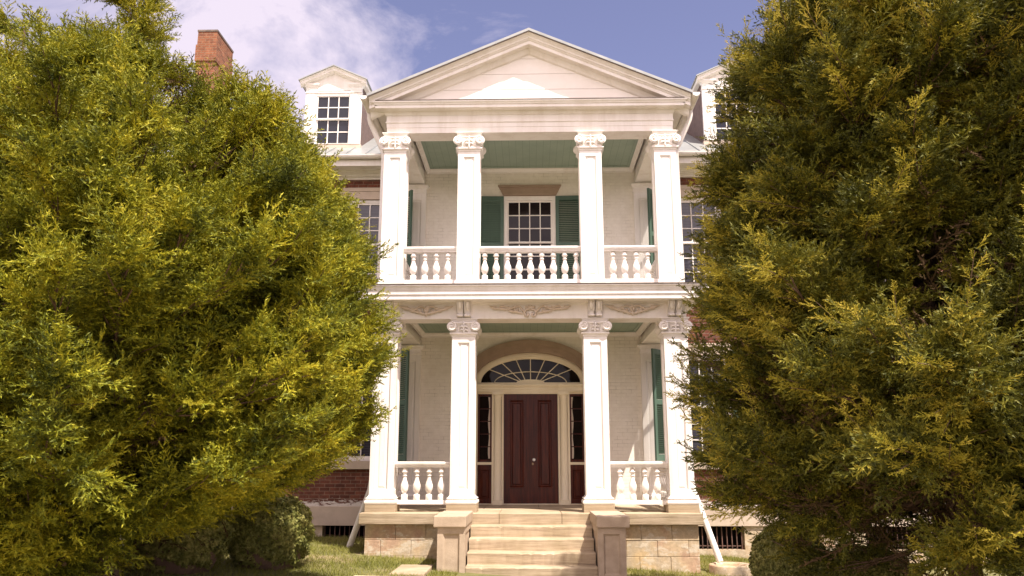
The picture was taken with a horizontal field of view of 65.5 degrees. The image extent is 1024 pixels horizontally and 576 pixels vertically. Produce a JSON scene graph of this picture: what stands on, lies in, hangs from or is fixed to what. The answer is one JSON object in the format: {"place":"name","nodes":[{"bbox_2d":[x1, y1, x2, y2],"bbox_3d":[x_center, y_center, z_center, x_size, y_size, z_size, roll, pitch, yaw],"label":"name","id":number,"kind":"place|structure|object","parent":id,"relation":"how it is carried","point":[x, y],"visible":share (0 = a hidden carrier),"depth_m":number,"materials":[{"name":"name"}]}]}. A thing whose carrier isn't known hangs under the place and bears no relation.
{"place":"outdoors","nodes":[
{"label":"outdoors","id":0,"kind":"place"},
{"bbox_2d":[0,0,789,127],"label":"sky","id":1,"kind":"structure","parent":0,"point":[383,42],"materials":[{"name":"blue"}]},
{"bbox_2d":[56,534,1020,575],"bbox_3d":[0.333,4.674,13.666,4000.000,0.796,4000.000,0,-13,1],"label":"ground","id":2,"kind":"structure","parent":0,"point":[434,569],"depth_m":12.52,"materials":[{"name":"green plant"}]},
{"bbox_2d":[0,0,50,125],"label":"cedar tree","id":3,"kind":"object","parent":2,"relation":"on","point":[6,26],"depth_m":11.78,"materials":[{"name":"green plant"}]},
{"bbox_2d":[125,509,235,574],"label":"boxwood shrub","id":4,"kind":"object","parent":2,"relation":"on","point":[194,558],"visible":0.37,"depth_m":10.49,"materials":[{"name":"green plant"}]},
{"bbox_2d":[0,0,411,575],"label":"cedar tree","id":5,"kind":"object","parent":2,"relation":"on","point":[201,306],"visible":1,"depth_m":7.85,"materials":[{"name":"green plant"}]},
{"bbox_2d":[227,492,315,570],"bbox_3d":[-3.610,3.619,11.906,1.344,1.145,1.348,0,-13,1],"label":"boxwood shrub","id":6,"kind":"object","parent":2,"relation":"on","point":[282,535],"visible":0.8,"depth_m":11.44,"materials":[{"name":"green plant"}]},
{"bbox_2d":[389,564,432,575],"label":"paving stone","id":7,"kind":"object","parent":2,"relation":"on","point":[423,570],"visible":0.82,"depth_m":11.74,"materials":[{"name":"stone"}]},
{"bbox_2d":[433,511,629,575],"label":"stone steps","id":8,"kind":"structure","parent":2,"relation":"on","point":[596,546],"depth_m":12.44,"materials":[{"name":"stone"}]},
{"bbox_2d":[122,28,989,573],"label":"brick house","id":9,"kind":"structure","parent":2,"relation":"on","point":[522,194],"depth_m":15.71,"materials":[{"name":"beige paint"}]},
{"bbox_2d":[326,353,372,468],"bbox_3d":[-3.212,2.522,17.033,1.520,2.640,0.220,0,-13,1],"label":"window","id":10,"kind":"structure","parent":9,"relation":"in","point":[364,463],"depth_m":16.86,"materials":[{"name":"white paint"}]},
{"bbox_2d":[340,188,379,279],"bbox_3d":[-3.212,-1.030,17.826,1.520,2.520,0.220,0,-13,1],"label":"window","id":11,"kind":"structure","parent":9,"relation":"in","point":[371,196],"depth_m":18.01,"materials":[{"name":"glass"}]},
{"bbox_2d":[504,394,531,503],"bbox_3d":[0.118,3.401,16.918,0.588,2.275,0.078,0,-13,1],"label":"door","id":12,"kind":"structure","parent":9,"relation":"in","point":[517,407],"depth_m":16.90,"materials":[{"name":"red wood"}]},
{"bbox_2d":[498,184,560,278],"bbox_3d":[0.397,-0.998,17.722,1.430,2.672,0.200,0,-13,1],"label":"window","id":13,"kind":"structure","parent":9,"relation":"in","point":[529,219],"depth_m":17.85,"materials":[{"name":"glass"}]},
{"bbox_2d":[531,394,558,503],"bbox_3d":[0.689,3.391,16.875,0.573,2.275,0.140,0,-13,1],"label":"door","id":14,"kind":"structure","parent":9,"relation":"in","point":[544,407],"depth_m":16.89,"materials":[{"name":"red wood"}]},
{"bbox_2d":[680,185,720,284],"bbox_3d":[4.006,-1.067,17.662,1.520,2.520,0.220,0,-13,1],"label":"window","id":15,"kind":"structure","parent":9,"relation":"in","point":[688,224],"depth_m":17.79,"materials":[{"name":"glass"}]},
{"bbox_2d":[688,343,731,468],"bbox_3d":[4.006,2.486,16.870,1.520,2.640,0.220,0,-13,1],"label":"window","id":16,"kind":"structure","parent":9,"relation":"in","point":[695,444],"depth_m":16.92,"materials":[{"name":"white paint"}]},
{"bbox_2d":[709,562,752,575],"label":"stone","id":17,"kind":"object","parent":2,"relation":"on","point":[735,568],"visible":0.93,"depth_m":13.31,"materials":[{"name":"beige stone"}]},
{"bbox_2d":[748,524,825,575],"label":"boxwood shrub","id":18,"kind":"object","parent":2,"relation":"on","point":[759,565],"visible":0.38,"depth_m":10.93,"materials":[{"name":"green plant"}]},
{"bbox_2d":[663,0,1023,575],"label":"cedar tree","id":19,"kind":"object","parent":2,"relation":"on","point":[868,140],"visible":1,"depth_m":7.27,"materials":[{"name":"green plant"}]},
{"bbox_2d":[814,544,922,575],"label":"boxwood shrub","id":20,"kind":"object","parent":2,"relation":"on","point":[883,571],"visible":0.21,"depth_m":9.86,"materials":[{"name":"green plant"}]},
{"bbox_2d":[929,177,1021,518],"bbox_3d":[7.278,-0.390,9.880,5.592,9.290,5.523,0,-13,1],"label":"cedar tree","id":21,"kind":"object","parent":2,"relation":"on","point":[975,279],"depth_m":9.46,"materials":[{"name":"green plant"}]}
]}

